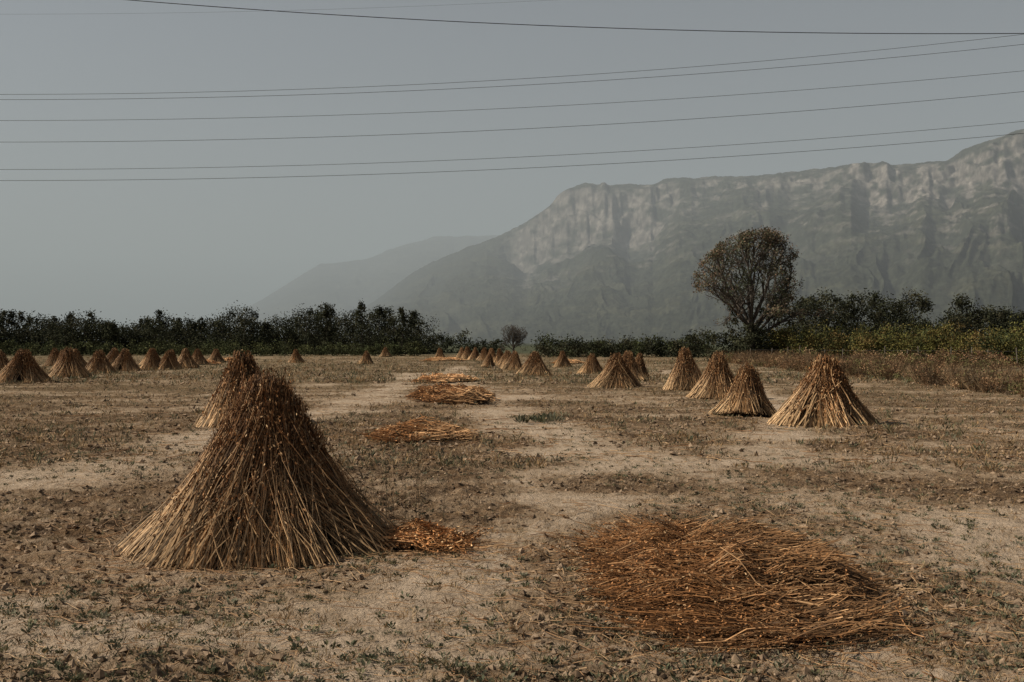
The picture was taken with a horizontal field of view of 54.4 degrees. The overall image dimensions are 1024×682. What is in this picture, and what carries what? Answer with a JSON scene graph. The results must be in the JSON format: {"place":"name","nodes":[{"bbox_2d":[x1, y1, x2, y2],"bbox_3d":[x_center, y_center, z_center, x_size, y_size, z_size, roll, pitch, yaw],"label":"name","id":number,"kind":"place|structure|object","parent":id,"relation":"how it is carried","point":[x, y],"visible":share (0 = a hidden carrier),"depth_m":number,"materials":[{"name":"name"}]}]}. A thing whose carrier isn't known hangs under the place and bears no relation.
{"place":"outdoors","nodes":[
{"label":"outdoors","id":0,"kind":"place"},
{"bbox_2d":[98,235,498,342],"bbox_3d":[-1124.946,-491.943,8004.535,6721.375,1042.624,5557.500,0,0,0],"label":"ridge","id":1,"kind":"structure","parent":0,"point":[348,286],"depth_m":8515.75,"materials":[{"name":"grey stone"}]},
{"bbox_2d":[0,343,1023,681],"bbox_3d":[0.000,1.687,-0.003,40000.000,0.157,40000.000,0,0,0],"label":"ground","id":2,"kind":"structure","parent":0,"point":[610,501],"depth_m":10.23,"materials":[{"name":"soil"}]},
{"bbox_2d":[0,349,9,370],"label":"straw stook","id":3,"kind":"object","parent":2,"relation":"on","point":[4,361],"visible":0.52,"depth_m":53.92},
{"bbox_2d":[0,348,54,383],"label":"straw stook","id":4,"kind":"object","parent":2,"relation":"on","point":[23,365],"visible":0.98,"depth_m":41.55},
{"bbox_2d":[44,348,58,365],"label":"straw stook","id":5,"kind":"object","parent":2,"relation":"on","point":[52,357],"visible":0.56,"depth_m":71.61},
{"bbox_2d":[50,349,63,370],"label":"straw stook","id":6,"kind":"object","parent":2,"relation":"on","point":[58,357],"visible":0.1,"depth_m":59.75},
{"bbox_2d":[49,346,92,378],"bbox_3d":[-21.446,1.045,48.278,2.045,1.578,1.954,0,0,12],"label":"straw stook","id":7,"kind":"object","parent":2,"relation":"on","point":[68,364],"visible":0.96,"depth_m":47.92,"materials":[{"name":"brown plant"}]},
{"bbox_2d":[73,348,87,365],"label":"straw stook","id":8,"kind":"object","parent":2,"relation":"on","point":[80,358],"visible":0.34,"depth_m":64.87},
{"bbox_2d":[85,350,118,373],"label":"straw stook","id":9,"kind":"object","parent":2,"relation":"on","point":[98,361],"visible":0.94,"depth_m":54.90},
{"bbox_2d":[106,347,118,364],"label":"straw stook","id":10,"kind":"object","parent":2,"relation":"on","point":[112,355],"visible":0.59,"depth_m":74.66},
{"bbox_2d":[113,348,141,370],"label":"straw stook","id":11,"kind":"object","parent":2,"relation":"on","point":[124,360],"visible":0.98,"depth_m":58.66,"materials":[{"name":"brown plant"}]},
{"bbox_2d":[138,348,150,365],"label":"straw stook","id":12,"kind":"object","parent":2,"relation":"on","point":[142,361],"visible":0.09,"depth_m":72.85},
{"bbox_2d":[140,348,159,369],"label":"straw stook","id":13,"kind":"object","parent":2,"relation":"on","point":[152,359],"visible":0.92,"depth_m":61.62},
{"bbox_2d":[157,351,178,369],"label":"straw stook","id":14,"kind":"object","parent":2,"relation":"on","point":[167,360],"visible":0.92,"depth_m":61.74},
{"bbox_2d":[168,350,181,367],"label":"straw stook","id":15,"kind":"object","parent":2,"relation":"on","point":[176,360],"visible":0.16,"depth_m":63.99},
{"bbox_2d":[178,348,199,367],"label":"straw stook","id":16,"kind":"object","parent":2,"relation":"on","point":[185,359],"visible":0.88,"depth_m":65.67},
{"bbox_2d":[192,349,208,364],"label":"straw stook","id":17,"kind":"object","parent":2,"relation":"on","point":[198,357],"visible":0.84,"depth_m":75.73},
{"bbox_2d":[0,334,428,355],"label":"crop hedge","id":18,"kind":"object","parent":2,"relation":"on","point":[301,351],"visible":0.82,"depth_m":128.03,"materials":[{"name":"green plant"}]},
{"bbox_2d":[207,359,222,364],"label":"straw pile","id":19,"kind":"object","parent":2,"relation":"on","point":[212,361],"visible":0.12,"depth_m":77.09,"materials":[{"name":"brown plant"}]},
{"bbox_2d":[208,349,224,362],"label":"straw stook","id":20,"kind":"object","parent":2,"relation":"on","point":[216,356],"visible":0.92,"depth_m":83.68,"materials":[{"name":"brown plant"}]},
{"bbox_2d":[0,298,445,353],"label":"tree line","id":21,"kind":"object","parent":2,"relation":"on","point":[325,329],"visible":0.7,"depth_m":147.19,"materials":[{"name":"green plant"}]},
{"bbox_2d":[193,349,263,428],"bbox_3d":[-5.612,0.968,20.827,2.200,1.627,2.650,-4,4,-19],"label":"straw stook","id":22,"kind":"object","parent":2,"relation":"on","point":[238,368],"visible":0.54,"depth_m":20.32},
{"bbox_2d":[112,365,401,572],"bbox_3d":[-2.066,0.973,8.455,2.365,1.549,2.413,0,0,0],"label":"straw stook","id":23,"kind":"object","parent":2,"relation":"on","point":[265,483],"visible":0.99,"depth_m":7.91,"materials":[{"name":"brown plant"}]},
{"bbox_2d":[288,349,304,362],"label":"straw stook","id":24,"kind":"object","parent":2,"relation":"on","point":[295,356],"visible":0.98,"depth_m":83.70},
{"bbox_2d":[357,350,374,363],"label":"straw stook","id":25,"kind":"object","parent":2,"relation":"on","point":[366,358],"visible":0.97,"depth_m":78.72,"materials":[{"name":"brown plant"}]},
{"bbox_2d":[379,347,391,356],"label":"straw stook","id":26,"kind":"object","parent":2,"relation":"on","point":[385,352],"visible":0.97,"depth_m":117.74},
{"bbox_2d":[335,424,456,523],"bbox_3d":[-1.105,1.267,9.533,1.231,0.900,1.913,0,0,-21],"label":"dry weed","id":27,"kind":"object","parent":2,"relation":"on","point":[386,482],"visible":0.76,"depth_m":9.50,"materials":[{"name":"brown plant"}]},
{"bbox_2d":[350,416,486,443],"bbox_3d":[-1.629,1.529,17.777,2.372,0.462,2.849,0,0,0],"label":"straw pile","id":28,"kind":"object","parent":2,"relation":"on","point":[410,429],"visible":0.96,"depth_m":17.10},
{"bbox_2d":[373,516,493,553],"bbox_3d":[-0.747,1.594,8.246,1.240,0.278,0.991,0,0,22],"label":"straw pile","id":29,"kind":"object","parent":2,"relation":"on","point":[419,534],"visible":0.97,"depth_m":8.09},
{"bbox_2d":[433,347,444,357],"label":"straw stook","id":30,"kind":"object","parent":2,"relation":"on","point":[439,352],"visible":0.9,"depth_m":105.69,"materials":[{"name":"brown plant"}]},
{"bbox_2d":[416,357,470,360],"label":"straw pile","id":31,"kind":"object","parent":2,"relation":"on","point":[444,358],"visible":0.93,"depth_m":91.24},
{"bbox_2d":[403,372,484,383],"bbox_3d":[-3.019,1.578,43.170,2.876,0.545,4.673,0,0,23],"label":"straw pile","id":32,"kind":"object","parent":2,"relation":"on","point":[438,377],"visible":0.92,"depth_m":42.22,"materials":[{"name":"beige plant"}]},
{"bbox_2d":[402,381,499,404],"bbox_3d":[-1.750,1.470,29.055,2.848,0.677,4.914,0,0,0],"label":"straw pile","id":33,"kind":"object","parent":2,"relation":"on","point":[442,393],"visible":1,"depth_m":27.58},
{"bbox_2d":[456,347,463,357],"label":"straw stook","id":34,"kind":"object","parent":2,"relation":"on","point":[460,353],"visible":0.74,"depth_m":109.67,"materials":[{"name":"brown plant"}]},
{"bbox_2d":[461,347,471,358],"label":"straw stook","id":35,"kind":"object","parent":2,"relation":"on","point":[467,353],"visible":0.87,"depth_m":103.70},
{"bbox_2d":[467,347,478,359],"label":"straw stook","id":36,"kind":"object","parent":2,"relation":"on","point":[475,354],"visible":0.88,"depth_m":96.68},
{"bbox_2d":[477,347,487,360],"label":"straw stook","id":37,"kind":"object","parent":2,"relation":"on","point":[483,354],"visible":0.73,"depth_m":92.66,"materials":[{"name":"brown plant"}]},
{"bbox_2d":[481,353,496,367],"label":"straw stook","id":38,"kind":"object","parent":2,"relation":"on","point":[488,361],"visible":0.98,"depth_m":67.77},
{"bbox_2d":[485,348,495,360],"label":"straw stook","id":39,"kind":"object","parent":2,"relation":"on","point":[491,351],"visible":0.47,"depth_m":84.75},
{"bbox_2d":[494,348,502,362],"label":"straw stook","id":40,"kind":"object","parent":2,"relation":"on","point":[499,354],"visible":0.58,"depth_m":78.71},
{"bbox_2d":[495,350,508,365],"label":"straw stook","id":41,"kind":"object","parent":2,"relation":"on","point":[499,362],"visible":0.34,"depth_m":71.75,"materials":[{"name":"brown plant"}]},
{"bbox_2d":[500,351,510,367],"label":"straw stook","id":42,"kind":"object","parent":2,"relation":"on","point":[508,355],"visible":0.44,"depth_m":65.78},
{"bbox_2d":[501,351,521,370],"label":"straw stook","id":43,"kind":"object","parent":2,"relation":"on","point":[513,361],"visible":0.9,"depth_m":60.78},
{"bbox_2d":[0,354,1023,681],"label":"weeds","id":44,"kind":"object","parent":2,"relation":"on","point":[480,666],"visible":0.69,"depth_m":8.28,"materials":[{"name":"brown plant"}]},
{"bbox_2d":[0,359,1023,681],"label":"soil clods","id":45,"kind":"object","parent":2,"relation":"on","point":[100,673],"visible":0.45,"depth_m":9.38,"materials":[{"name":"brown soil"}]},
{"bbox_2d":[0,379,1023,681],"bbox_3d":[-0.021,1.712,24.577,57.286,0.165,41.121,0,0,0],"label":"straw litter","id":46,"kind":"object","parent":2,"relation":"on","point":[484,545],"visible":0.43,"depth_m":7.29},
{"bbox_2d":[498,324,528,353],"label":"tree","id":47,"kind":"object","parent":2,"relation":"on","point":[515,333],"visible":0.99,"depth_m":149.66,"materials":[{"name":"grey plant"}]},
{"bbox_2d":[516,351,552,375],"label":"straw stook","id":48,"kind":"object","parent":2,"relation":"on","point":[534,363],"visible":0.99,"depth_m":50.45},
{"bbox_2d":[553,350,571,366],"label":"straw stook","id":49,"kind":"object","parent":2,"relation":"on","point":[562,358],"visible":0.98,"depth_m":68.72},
{"bbox_2d":[422,326,713,357],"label":"hedge","id":50,"kind":"object","parent":2,"relation":"on","point":[654,347],"visible":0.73,"depth_m":117.50,"materials":[{"name":"green plant"}]},
{"bbox_2d":[551,358,584,363],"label":"straw pile","id":51,"kind":"object","parent":2,"relation":"on","point":[572,361],"visible":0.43,"depth_m":79.75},
{"bbox_2d":[576,353,602,373],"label":"straw stook","id":52,"kind":"object","parent":2,"relation":"on","point":[591,364],"visible":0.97,"depth_m":54.72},
{"bbox_2d":[589,352,642,388],"bbox_3d":[3.950,1.101,37.778,2.196,1.395,1.828,1,2,-3],"label":"straw stook","id":53,"kind":"object","parent":2,"relation":"on","point":[616,372],"visible":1,"depth_m":37.39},
{"bbox_2d":[622,349,645,380],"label":"straw stook","id":54,"kind":"object","parent":2,"relation":"on","point":[631,363],"visible":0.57,"depth_m":44.23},
{"bbox_2d":[635,353,650,378],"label":"straw stook","id":55,"kind":"object","parent":2,"relation":"on","point":[639,360],"visible":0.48,"depth_m":46.32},
{"bbox_2d":[662,347,701,390],"bbox_3d":[6.209,0.971,35.442,1.712,1.562,1.708,-2,0,34],"label":"straw stook","id":56,"kind":"object","parent":2,"relation":"on","point":[685,373],"visible":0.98,"depth_m":35.12,"materials":[{"name":"brown plant"}]},
{"bbox_2d":[686,350,734,399],"bbox_3d":[6.225,1.043,30.148,1.752,1.547,1.844,0,0,-32],"label":"straw stook","id":57,"kind":"object","parent":2,"relation":"on","point":[716,379],"visible":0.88,"depth_m":29.86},
{"bbox_2d":[672,298,804,361],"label":"undergrowth thicket","id":58,"kind":"object","parent":2,"relation":"on","point":[742,342],"visible":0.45,"depth_m":86.64,"materials":[{"name":"green plant"}]},
{"bbox_2d":[708,361,776,417],"bbox_3d":[5.465,1.117,23.270,1.659,1.339,1.775,-3,-11,40],"label":"straw stook","id":59,"kind":"object","parent":2,"relation":"on","point":[746,394],"visible":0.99,"depth_m":22.88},
{"bbox_2d":[544,510,944,660],"bbox_3d":[1.407,1.497,7.004,2.323,0.470,3.721,0,0,0],"label":"straw pile","id":60,"kind":"object","parent":2,"relation":"on","point":[752,584],"visible":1,"depth_m":6.17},
{"bbox_2d":[691,226,839,352],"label":"deciduous tree","id":61,"kind":"object","parent":2,"relation":"on","point":[776,305],"visible":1,"depth_m":84.39,"materials":[{"name":"green plant"}]},
{"bbox_2d":[767,352,880,428],"bbox_3d":[6.499,0.981,20.646,2.485,1.532,2.110,-1,3,-9],"label":"straw stook","id":62,"kind":"object","parent":2,"relation":"on","point":[823,393],"visible":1,"depth_m":20.25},
{"bbox_2d":[709,345,1023,397],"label":"dry brush","id":63,"kind":"object","parent":2,"relation":"on","point":[863,363],"visible":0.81,"depth_m":47.96,"materials":[{"name":"brown plant"}]},
{"bbox_2d":[750,346,1017,362],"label":"wire fence","id":64,"kind":"object","parent":2,"relation":"on","point":[884,350],"visible":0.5,"depth_m":73.83,"materials":[{"name":"brown metal"}]},
{"bbox_2d":[759,316,1023,366],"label":"vine hedge","id":65,"kind":"object","parent":2,"relation":"on","point":[837,342],"visible":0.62,"depth_m":77.96,"materials":[{"name":"green plant"}]},
{"bbox_2d":[779,287,1023,357],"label":"trees","id":66,"kind":"object","parent":2,"relation":"on","point":[847,316],"visible":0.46,"depth_m":109.70,"materials":[{"name":"green plant"}]},
{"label":"utility pole","id":67,"kind":"object","parent":2,"relation":"on","visible":0},
{"bbox_2d":[0,0,1023,180],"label":"power lines","id":68,"kind":"object","parent":67,"relation":"attached to","point":[513,85],"visible":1,"depth_m":48.01,"materials":[{"name":"black metal"}]},
{"bbox_2d":[0,0,1023,341],"label":"sky","id":69,"kind":"structure","parent":0,"point":[115,243],"materials":[{"name":"grey"}]},
{"bbox_2d":[312,129,1023,343],"bbox_3d":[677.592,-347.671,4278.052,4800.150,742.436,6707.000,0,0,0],"label":"mountain","id":70,"kind":"structure","parent":0,"point":[596,261],"depth_m":2899.92,"materials":[{"name":"grey stone"}]}
]}

